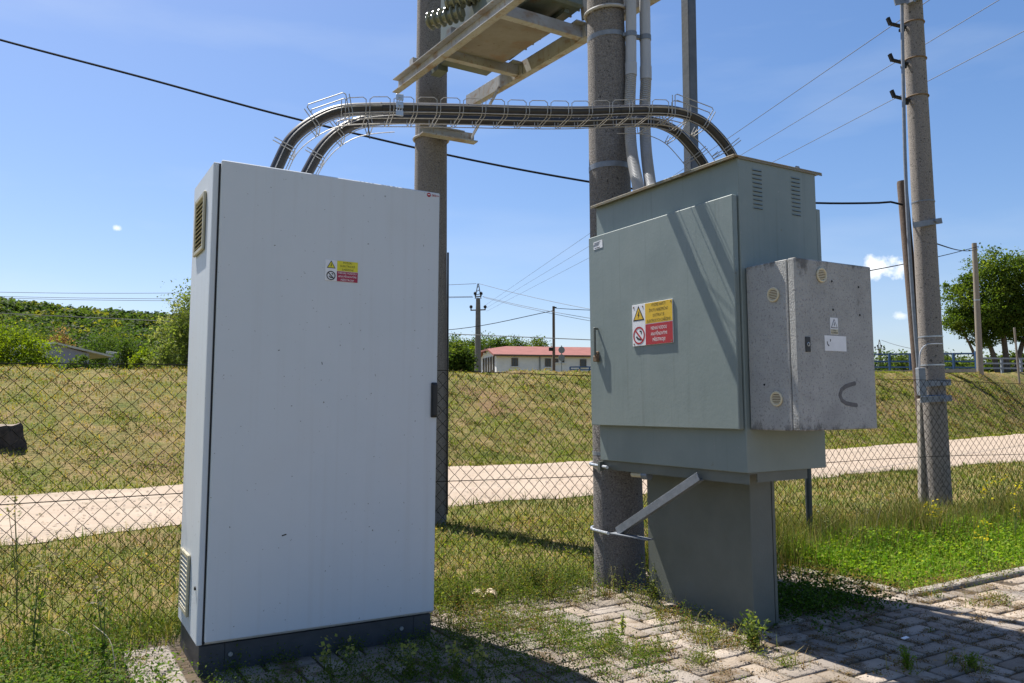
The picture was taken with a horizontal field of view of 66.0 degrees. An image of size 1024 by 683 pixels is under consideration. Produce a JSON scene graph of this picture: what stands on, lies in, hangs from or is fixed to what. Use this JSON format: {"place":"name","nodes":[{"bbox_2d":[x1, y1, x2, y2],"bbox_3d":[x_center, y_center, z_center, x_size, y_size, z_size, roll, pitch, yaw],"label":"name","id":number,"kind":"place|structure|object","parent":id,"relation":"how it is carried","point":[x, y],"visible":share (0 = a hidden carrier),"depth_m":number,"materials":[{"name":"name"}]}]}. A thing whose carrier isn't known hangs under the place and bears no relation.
{"place":"outdoors","nodes":[
{"label":"outdoors","id":0,"kind":"place"},
{"bbox_2d":[0,313,589,339],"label":"overhead line","id":1,"kind":"object","parent":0,"point":[177,321],"visible":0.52,"depth_m":54.95,"materials":[{"name":"grey metal"}]},
{"bbox_2d":[0,362,1023,682],"bbox_3d":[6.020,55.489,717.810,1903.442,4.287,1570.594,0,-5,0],"label":"ground","id":2,"kind":"structure","parent":0,"point":[80,379],"depth_m":12.90,"materials":[{"name":"green plant"}]},
{"bbox_2d":[0,487,21,618],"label":"umbel weed","id":3,"kind":"object","parent":2,"relation":"on","point":[14,513],"visible":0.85,"depth_m":4.07,"materials":[{"name":"green plant"}]},
{"bbox_2d":[0,423,27,450],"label":"tree stump","id":4,"kind":"object","parent":2,"relation":"on","point":[11,437],"visible":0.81,"depth_m":11.25,"materials":[{"name":"brown wood"}]},
{"bbox_2d":[0,309,46,341],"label":"broadleaf tree","id":5,"kind":"object","parent":2,"relation":"on","point":[18,325],"visible":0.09,"depth_m":105.33,"materials":[{"name":"green plant"}]},
{"bbox_2d":[0,315,72,369],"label":"acacia","id":6,"kind":"object","parent":2,"relation":"on","point":[28,354],"visible":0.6,"depth_m":45.84,"materials":[{"name":"green plant"}]},
{"bbox_2d":[12,318,62,342],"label":"broadleaf tree","id":7,"kind":"object","parent":2,"relation":"on","point":[42,332],"visible":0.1,"depth_m":100.42,"materials":[{"name":"green plant"}]},
{"bbox_2d":[25,538,63,661],"bbox_3d":[-2.026,1.118,3.415,0.106,0.508,0.187,0,-5,0],"label":"umbel weed","id":8,"kind":"object","parent":2,"relation":"on","point":[36,636],"visible":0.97,"depth_m":3.37,"materials":[{"name":"green plant"}]},
{"bbox_2d":[4,342,112,368],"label":"house","id":9,"kind":"structure","parent":2,"relation":"on","point":[72,351],"depth_m":76.62,"materials":[{"name":"grey"}]},
{"bbox_2d":[42,323,79,347],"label":"broadleaf tree","id":10,"kind":"object","parent":2,"relation":"on","point":[65,340],"visible":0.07,"depth_m":96.03,"materials":[{"name":"green plant"}]},
{"bbox_2d":[61,353,99,369],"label":"broadleaf tree","id":11,"kind":"object","parent":2,"relation":"on","point":[82,358],"visible":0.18,"depth_m":71.73,"materials":[{"name":"green plant"}]},
{"bbox_2d":[78,328,124,368],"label":"broadleaf tree","id":12,"kind":"object","parent":2,"relation":"on","point":[100,347],"visible":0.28,"depth_m":89.61,"materials":[{"name":"green plant"}]},
{"bbox_2d":[90,307,143,367],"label":"broadleaf tree","id":13,"kind":"object","parent":2,"relation":"on","point":[113,332],"visible":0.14,"depth_m":110.05,"materials":[{"name":"green plant"}]},
{"bbox_2d":[106,351,134,367],"bbox_3d":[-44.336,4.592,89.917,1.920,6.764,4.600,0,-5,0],"label":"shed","id":14,"kind":"structure","parent":2,"relation":"on","point":[107,352],"depth_m":88.06,"materials":[{"name":"grey"}]},
{"bbox_2d":[102,327,144,368],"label":"broadleaf tree","id":15,"kind":"object","parent":2,"relation":"on","point":[123,349],"visible":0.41,"depth_m":81.59,"materials":[{"name":"green plant"}]},
{"bbox_2d":[124,346,156,369],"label":"broadleaf tree","id":16,"kind":"object","parent":2,"relation":"on","point":[136,359],"visible":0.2,"depth_m":69.61,"materials":[{"name":"green plant"}]},
{"bbox_2d":[122,645,187,682],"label":"concrete slabs","id":17,"kind":"structure","parent":2,"relation":"on","point":[164,654],"depth_m":3.26,"materials":[{"name":"grey concrete"}]},
{"bbox_2d":[137,279,190,368],"bbox_3d":[-14.257,-0.345,36.168,5.469,5.746,4.519,0,-5,0],"label":"willow","id":18,"kind":"object","parent":2,"relation":"on","point":[179,332],"visible":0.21,"depth_m":35.44,"materials":[{"name":"green plant"}]},
{"bbox_2d":[413,0,477,526],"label":"concrete pole","id":19,"kind":"object","parent":2,"relation":"on","point":[431,143],"visible":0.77,"depth_m":7.30,"materials":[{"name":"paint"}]},
{"bbox_2d":[392,0,659,139],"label":"transformer platform","id":20,"kind":"structure","parent":19,"relation":"attached to","point":[493,35],"depth_m":6.24,"materials":[{"name":"paint"}]},
{"bbox_2d":[425,0,582,77],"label":"transformer","id":21,"kind":"object","parent":20,"relation":"on","point":[450,13],"visible":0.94,"depth_m":6.21,"materials":[{"name":"grey metal"}]},
{"bbox_2d":[449,336,478,372],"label":"broadleaf tree","id":22,"kind":"object","parent":2,"relation":"on","point":[461,358],"visible":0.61,"depth_m":51.39,"materials":[{"name":"green plant"}]},
{"bbox_2d":[449,332,487,349],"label":"broadleaf tree","id":23,"kind":"object","parent":2,"relation":"on","point":[465,344],"visible":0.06,"depth_m":104.62,"materials":[{"name":"green plant"}]},
{"bbox_2d":[469,284,486,372],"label":"line pole","id":24,"kind":"object","parent":2,"relation":"on","point":[478,333],"visible":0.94,"depth_m":64.12,"materials":[{"name":"black concrete"}]},
{"bbox_2d":[0,296,472,298],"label":"overhead line","id":25,"kind":"object","parent":24,"relation":"attached to","point":[152,298],"visible":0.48,"depth_m":65.81,"materials":[{"name":"grey metal"}]},
{"bbox_2d":[13,297,470,300],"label":"overhead line","id":26,"kind":"object","parent":24,"relation":"attached to","point":[164,300],"visible":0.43,"depth_m":65.76,"materials":[{"name":"grey metal"}]},
{"bbox_2d":[481,284,587,308],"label":"overhead line","id":27,"kind":"object","parent":24,"relation":"attached to","point":[534,297],"visible":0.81,"depth_m":58.41,"materials":[{"name":"grey metal"}]},
{"bbox_2d":[483,0,928,306],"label":"overhead line","id":28,"kind":"object","parent":24,"relation":"attached to","point":[761,115],"visible":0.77,"depth_m":17.45,"materials":[{"name":"grey metal"}]},
{"bbox_2d":[485,0,998,308],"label":"overhead line","id":29,"kind":"object","parent":24,"relation":"attached to","point":[829,101],"visible":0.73,"depth_m":17.93,"materials":[{"name":"grey metal"}]},
{"bbox_2d":[497,31,1023,305],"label":"overhead line","id":30,"kind":"object","parent":24,"relation":"attached to","point":[860,116],"visible":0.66,"depth_m":17.20,"materials":[{"name":"grey metal"}]},
{"bbox_2d":[468,330,498,349],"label":"broadleaf tree","id":31,"kind":"object","parent":2,"relation":"on","point":[482,337],"visible":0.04,"depth_m":109.89,"materials":[{"name":"green plant"}]},
{"bbox_2d":[482,334,516,349],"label":"broadleaf tree","id":32,"kind":"object","parent":2,"relation":"on","point":[499,342],"visible":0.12,"depth_m":107.33,"materials":[{"name":"green plant"}]},
{"bbox_2d":[0,500,1022,682],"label":"weeds","id":33,"kind":"object","parent":2,"relation":"on","point":[787,599],"visible":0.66,"depth_m":3.71,"materials":[{"name":"green plant"}]},
{"bbox_2d":[93,625,116,672],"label":"straw stalk","id":34,"kind":"object","parent":33,"relation":"on","point":[111,646],"visible":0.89,"depth_m":3.12,"materials":[{"name":"plant"}]},
{"bbox_2d":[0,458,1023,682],"bbox_3d":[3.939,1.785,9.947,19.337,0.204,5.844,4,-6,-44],"label":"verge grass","id":35,"kind":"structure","parent":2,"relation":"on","point":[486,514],"depth_m":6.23,"materials":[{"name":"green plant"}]},
{"bbox_2d":[0,363,1023,645],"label":"chain link fence","id":36,"kind":"object","parent":2,"relation":"on","point":[806,495],"visible":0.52,"depth_m":4.68,"materials":[{"name":"grey metal"}]},
{"bbox_2d":[0,477,1023,677],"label":"tall grass","id":37,"kind":"structure","parent":2,"relation":"on","point":[785,544],"depth_m":5.25,"materials":[{"name":"green plant"}]},
{"bbox_2d":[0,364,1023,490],"bbox_3d":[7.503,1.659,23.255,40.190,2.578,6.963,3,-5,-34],"label":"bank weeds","id":38,"kind":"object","parent":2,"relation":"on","point":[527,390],"visible":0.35,"depth_m":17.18,"materials":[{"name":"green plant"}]},
{"bbox_2d":[504,335,539,345],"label":"broadleaf tree","id":39,"kind":"object","parent":2,"relation":"on","point":[519,342],"visible":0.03,"depth_m":118.04,"materials":[{"name":"green plant"}]},
{"bbox_2d":[481,346,590,372],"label":"house","id":40,"kind":"structure","parent":2,"relation":"on","point":[505,358],"depth_m":71.07,"materials":[{"name":"white paint"}]},
{"bbox_2d":[511,358,518,366],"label":"window","id":41,"kind":"structure","parent":40,"relation":"in","point":[514,361],"depth_m":70.31,"materials":[{"name":"brown"}]},
{"bbox_2d":[544,358,551,367],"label":"window","id":42,"kind":"structure","parent":40,"relation":"in","point":[547,361],"depth_m":70.83,"materials":[{"name":"brown"}]},
{"bbox_2d":[526,335,551,346],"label":"broadleaf tree","id":43,"kind":"object","parent":2,"relation":"on","point":[537,342],"visible":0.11,"depth_m":124.33,"materials":[{"name":"green plant"}]},
{"bbox_2d":[549,306,556,371],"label":"wooden pole","id":44,"kind":"object","parent":2,"relation":"on","point":[552,348],"visible":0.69,"depth_m":58.11,"materials":[{"name":"brown wood"}]},
{"bbox_2d":[449,311,549,329],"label":"overhead line","id":45,"kind":"object","parent":44,"relation":"attached to","point":[499,322],"visible":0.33,"depth_m":61.83,"materials":[{"name":"black"}]},
{"bbox_2d":[558,345,564,371],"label":"road sign","id":46,"kind":"object","parent":2,"relation":"on","point":[561,350],"visible":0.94,"depth_m":55.02,"materials":[{"name":"grey metal"}]},
{"bbox_2d":[569,366,590,371],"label":"guard rail","id":47,"kind":"object","parent":2,"relation":"on","point":[580,367],"visible":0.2,"depth_m":49.81,"materials":[{"name":"metal"}]},
{"bbox_2d":[584,0,645,588],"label":"concrete pole","id":48,"kind":"object","parent":2,"relation":"on","point":[617,498],"visible":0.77,"depth_m":4.87,"materials":[{"name":"concrete"}]},
{"bbox_2d":[623,0,643,190],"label":"conduit","id":49,"kind":"object","parent":48,"relation":"attached to","point":[630,37],"visible":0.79,"depth_m":4.92,"materials":[{"name":"grey plastic"}]},
{"bbox_2d":[636,0,655,186],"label":"conduit","id":50,"kind":"object","parent":48,"relation":"attached to","point":[644,39],"visible":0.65,"depth_m":4.96,"materials":[{"name":"grey plastic"}]},
{"bbox_2d":[681,0,698,171],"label":"steel post","id":51,"kind":"object","parent":2,"relation":"on","point":[689,47],"depth_m":5.44,"materials":[{"name":"grey metal"}]},
{"bbox_2d":[851,497,868,548],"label":"umbel weed","id":52,"kind":"object","parent":2,"relation":"on","point":[864,516],"visible":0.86,"depth_m":5.51,"materials":[{"name":"green plant"}]},
{"bbox_2d":[874,340,884,364],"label":"line pole","id":53,"kind":"object","parent":2,"relation":"on","point":[879,348],"visible":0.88,"depth_m":120.24,"materials":[{"name":"black"}]},
{"bbox_2d":[874,345,896,369],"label":"bush","id":54,"kind":"object","parent":2,"relation":"on","point":[881,363],"visible":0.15,"depth_m":61.58,"materials":[{"name":"green plant"}]},
{"bbox_2d":[876,492,895,545],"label":"umbel weed","id":55,"kind":"object","parent":2,"relation":"on","point":[884,509],"visible":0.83,"depth_m":5.71,"materials":[{"name":"green plant"}]},
{"bbox_2d":[882,349,908,369],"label":"bush","id":56,"kind":"object","parent":2,"relation":"on","point":[900,358],"visible":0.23,"depth_m":59.74,"materials":[{"name":"green plant"}]},
{"bbox_2d":[778,563,1023,596],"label":"kerb","id":57,"kind":"structure","parent":2,"relation":"on","point":[974,581],"depth_m":4.75,"materials":[{"name":"concrete"}]},
{"bbox_2d":[778,503,1023,589],"bbox_3d":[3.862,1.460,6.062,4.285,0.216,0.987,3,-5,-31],"label":"clover","id":58,"kind":"object","parent":2,"relation":"on","point":[964,560],"visible":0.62,"depth_m":5.32,"materials":[{"name":"green plant"}]},
{"bbox_2d":[897,180,926,504],"bbox_3d":[4.500,0.031,8.787,0.227,3.735,0.197,0,-5,0],"label":"wooden pole","id":59,"kind":"object","parent":2,"relation":"on","point":[901,197],"visible":0.39,"depth_m":8.80,"materials":[{"name":"brown wood"}]},
{"bbox_2d":[0,39,902,204],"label":"overhead cable","id":60,"kind":"object","parent":59,"relation":"attached to","point":[263,110],"visible":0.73,"depth_m":8.49,"materials":[{"name":"black plastic"}]},
{"bbox_2d":[886,0,952,506],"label":"concrete pole","id":61,"kind":"object","parent":2,"relation":"on","point":[929,352],"visible":0.98,"depth_m":8.67,"materials":[{"name":"concrete"}]},
{"bbox_2d":[874,351,975,369],"bbox_3d":[18.597,1.140,37.772,6.655,1.389,0.158,-4,-6,44],"label":"guard rail","id":62,"kind":"object","parent":2,"relation":"on","point":[889,366],"visible":0.28,"depth_m":37.45,"materials":[{"name":"metal"}]},
{"bbox_2d":[875,369,976,372],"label":"pale kerb wall","id":63,"kind":"structure","parent":2,"relation":"on","point":[959,370],"depth_m":32.60,"materials":[{"name":"concrete"}]},
{"bbox_2d":[924,499,942,537],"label":"yellow wildflower","id":64,"kind":"object","parent":2,"relation":"on","point":[925,504],"visible":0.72,"depth_m":5.77,"materials":[{"name":"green plant"}]},
{"bbox_2d":[944,349,974,368],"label":"bush","id":65,"kind":"object","parent":2,"relation":"on","point":[960,364],"visible":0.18,"depth_m":54.79,"materials":[{"name":"green plant"}]},
{"bbox_2d":[972,243,983,374],"bbox_3d":[20.197,-1.415,34.217,0.263,5.777,0.270,0,-5,0],"label":"wooden pole","id":66,"kind":"object","parent":2,"relation":"on","point":[979,348],"visible":0.96,"depth_m":34.12,"materials":[{"name":"grey wood"}]},
{"bbox_2d":[870,246,978,270],"bbox_3d":[12.295,-2.531,24.273,0.025,4.868,25.733,-4,-6,39],"label":"overhead line","id":67,"kind":"object","parent":66,"relation":"attached to","point":[902,264],"visible":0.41,"depth_m":23.09,"materials":[{"name":"black"}]},
{"bbox_2d":[940,242,1023,372],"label":"tree","id":68,"kind":"object","parent":2,"relation":"on","point":[1001,320],"visible":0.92,"depth_m":42.74,"materials":[{"name":"green plant"}]},
{"bbox_2d":[973,520,991,567],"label":"yellow wildflower","id":69,"kind":"object","parent":2,"relation":"on","point":[981,554],"visible":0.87,"depth_m":5.22,"materials":[{"name":"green plant"}]},
{"bbox_2d":[977,479,995,518],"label":"yellow wildflower","id":70,"kind":"object","parent":2,"relation":"on","point":[988,498],"visible":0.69,"depth_m":6.33,"materials":[{"name":"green plant"}]},
{"bbox_2d":[968,349,1012,371],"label":"bush","id":71,"kind":"object","parent":2,"relation":"on","point":[989,365],"visible":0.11,"depth_m":46.76,"materials":[{"name":"green plant"}]},
{"bbox_2d":[988,473,1007,501],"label":"yellow wildflower","id":72,"kind":"object","parent":2,"relation":"on","point":[999,484],"visible":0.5,"depth_m":7.04,"materials":[{"name":"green plant"}]},
{"bbox_2d":[983,357,1023,372],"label":"guard rail","id":73,"kind":"object","parent":2,"relation":"on","point":[1002,368],"visible":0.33,"depth_m":37.58,"materials":[{"name":"metal"}]},
{"bbox_2d":[998,348,1023,371],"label":"bush","id":74,"kind":"object","parent":2,"relation":"on","point":[1013,355],"visible":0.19,"depth_m":44.89,"materials":[{"name":"green plant"}]},
{"bbox_2d":[1006,481,1022,542],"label":"yellow wildflower","id":75,"kind":"object","parent":2,"relation":"on","point":[1015,517],"visible":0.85,"depth_m":5.96,"materials":[{"name":"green plant"}]},
{"bbox_2d":[1013,327,1020,384],"bbox_3d":[22.846,0.735,35.652,0.210,2.766,0.090,0,-5,0],"label":"fence stake","id":76,"kind":"object","parent":2,"relation":"on","point":[1016,352],"visible":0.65,"depth_m":35.63,"materials":[{"name":"grey wood"}]},
{"bbox_2d":[0,434,1023,544],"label":"track","id":77,"kind":"structure","parent":0,"point":[101,515],"depth_m":9.79,"materials":[{"name":"beige gravel"}]},
{"bbox_2d":[0,0,1023,362],"label":"sky","id":78,"kind":"structure","parent":0,"point":[101,169],"materials":[{"name":"blue"}]},
{"bbox_2d":[79,567,1023,682],"bbox_3d":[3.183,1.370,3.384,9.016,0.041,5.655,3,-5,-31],"label":"paving","id":79,"kind":"structure","parent":0,"point":[608,607],"depth_m":3.52,"materials":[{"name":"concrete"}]},
{"bbox_2d":[80,575,114,668],"bbox_3d":[-1.701,1.165,3.236,0.120,0.395,0.128,0,-5,0],"label":"umbel weed","id":80,"kind":"object","parent":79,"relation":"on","point":[102,646],"visible":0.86,"depth_m":3.24,"materials":[{"name":"green plant"}]},
{"bbox_2d":[178,160,439,676],"bbox_3d":[-0.932,0.332,3.697,1.073,2.129,0.547,3,-5,-31],"label":"electrical cabinet","id":81,"kind":"object","parent":79,"relation":"on","point":[308,503],"visible":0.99,"depth_m":3.45,"materials":[{"name":"grey metal"}]},
{"bbox_2d":[273,92,740,174],"bbox_3d":[0.041,-1.033,4.074,2.441,0.599,0.433,1,-5,-17],"label":"cable tray","id":82,"kind":"object","parent":81,"relation":"on","point":[399,104],"visible":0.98,"depth_m":3.99,"materials":[{"name":"metal"}]},
{"bbox_2d":[270,102,736,168],"bbox_3d":[0.063,-1.000,3.975,2.468,0.566,0.057,1,-5,-16],"label":"power cable","id":83,"kind":"object","parent":82,"relation":"in","point":[299,135],"visible":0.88,"depth_m":3.90,"materials":[{"name":"black rubber"}]},
{"bbox_2d":[301,115,708,173],"bbox_3d":[0.048,-1.012,4.178,2.278,0.537,0.057,1,-5,-17],"label":"power cable","id":84,"kind":"object","parent":82,"relation":"in","point":[336,136],"visible":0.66,"depth_m":4.12,"materials":[{"name":"black rubber"}]},
{"bbox_2d":[314,633,357,679],"bbox_3d":[-0.710,1.246,3.140,0.152,0.190,0.173,2,-5,-28],"label":"shade wildflower","id":85,"kind":"object","parent":79,"relation":"on","point":[325,653],"visible":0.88,"depth_m":3.11,"materials":[{"name":"green plant"}]},
{"bbox_2d":[395,639,418,673],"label":"shade wildflower","id":86,"kind":"object","parent":79,"relation":"on","point":[407,655],"visible":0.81,"depth_m":3.16,"materials":[{"name":"green plant"}]},
{"bbox_2d":[445,630,471,678],"bbox_3d":[-0.229,1.250,3.108,0.101,0.180,0.122,-3,-5,32],"label":"shade wildflower","id":87,"kind":"object","parent":79,"relation":"on","point":[455,649],"visible":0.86,"depth_m":3.12,"materials":[{"name":"green plant"}]},
{"bbox_2d":[436,576,486,611],"bbox_3d":[-0.289,1.326,4.096,0.294,0.212,0.141,2,-5,-24],"label":"leafy weed","id":88,"kind":"object","parent":79,"relation":"on","point":[457,597],"visible":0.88,"depth_m":4.10,"materials":[{"name":"green plant"}]},
{"bbox_2d":[465,633,489,680],"bbox_3d":[-0.137,1.245,3.082,0.087,0.179,0.154,-4,-6,40],"label":"shade wildflower","id":89,"kind":"object","parent":79,"relation":"on","point":[482,653],"visible":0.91,"depth_m":3.09,"materials":[{"name":"green plant"}]},
{"bbox_2d":[515,557,558,587],"bbox_3d":[0.114,1.345,4.543,0.287,0.211,0.144,-3,-6,36],"label":"leafy weed","id":90,"kind":"object","parent":79,"relation":"on","point":[535,574],"visible":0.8,"depth_m":4.53,"materials":[{"name":"green plant"}]},
{"bbox_2d":[111,569,1023,682],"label":"moss","id":91,"kind":"object","parent":79,"relation":"on","point":[906,625],"visible":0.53,"depth_m":3.64,"materials":[{"name":"green plant"}]},
{"bbox_2d":[609,561,618,590],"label":"leafy weed","id":92,"kind":"object","parent":79,"relation":"on","point":[614,578],"visible":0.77,"depth_m":4.60,"materials":[{"name":"green plant"}]},
{"bbox_2d":[618,614,627,634],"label":"leafy weed","id":93,"kind":"object","parent":79,"relation":"on","point":[622,621],"visible":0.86,"depth_m":3.73,"materials":[{"name":"green plant"}]},
{"bbox_2d":[636,553,657,596],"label":"leafy weed","id":94,"kind":"object","parent":79,"relation":"on","point":[650,584],"visible":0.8,"depth_m":4.42,"materials":[{"name":"green plant"}]},
{"bbox_2d":[589,154,825,629],"bbox_3d":[0.937,0.285,4.417,0.661,2.332,1.455,3,-5,-31],"label":"switchgear cabinet","id":95,"kind":"object","parent":79,"relation":"on","point":[672,258],"visible":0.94,"depth_m":3.98,"materials":[{"name":"grey metal"}]},
{"bbox_2d":[746,257,876,430],"bbox_3d":[1.404,0.027,3.696,0.550,0.769,0.290,3,-5,-31],"label":"meter box","id":96,"kind":"object","parent":95,"relation":"attached to","point":[811,347],"visible":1,"depth_m":3.56,"materials":[{"name":"grey"}]},
{"bbox_2d":[788,257,876,430],"bbox_3d":[1.468,0.019,3.595,0.542,0.768,0.049,3,-5,-31],"label":"door","id":97,"kind":"structure","parent":96,"relation":"in","point":[830,303],"depth_m":3.56,"materials":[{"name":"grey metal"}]},
{"bbox_2d":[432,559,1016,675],"bbox_3d":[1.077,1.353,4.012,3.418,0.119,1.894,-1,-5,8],"label":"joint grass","id":98,"kind":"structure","parent":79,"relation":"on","point":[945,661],"depth_m":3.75,"materials":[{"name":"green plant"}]},
{"bbox_2d":[735,609,771,648],"bbox_3d":[1.079,1.295,3.519,0.136,0.199,0.208,-3,-6,35],"label":"leafy weed","id":99,"kind":"object","parent":79,"relation":"on","point":[752,625],"visible":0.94,"depth_m":3.51,"materials":[{"name":"green plant"}]},
{"bbox_2d":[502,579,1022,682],"bbox_3d":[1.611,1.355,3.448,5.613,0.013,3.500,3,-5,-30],"label":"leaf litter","id":100,"kind":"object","parent":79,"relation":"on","point":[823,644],"visible":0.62,"depth_m":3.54,"materials":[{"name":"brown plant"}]},
{"bbox_2d":[896,644,916,669],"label":"leafy weed","id":101,"kind":"object","parent":79,"relation":"on","point":[904,656],"visible":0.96,"depth_m":3.23,"materials":[{"name":"green plant"}]},
{"bbox_2d":[961,652,982,667],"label":"leafy weed","id":102,"kind":"object","parent":79,"relation":"on","point":[972,657],"visible":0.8,"depth_m":3.26,"materials":[{"name":"green plant"}]},
{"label":"hill","id":103,"kind":"structure","parent":0,"visible":0},
{"bbox_2d":[0,297,188,366],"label":"forest","id":104,"kind":"object","parent":103,"relation":"on","point":[80,327],"visible":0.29,"depth_m":272.48,"materials":[{"name":"green plant"}]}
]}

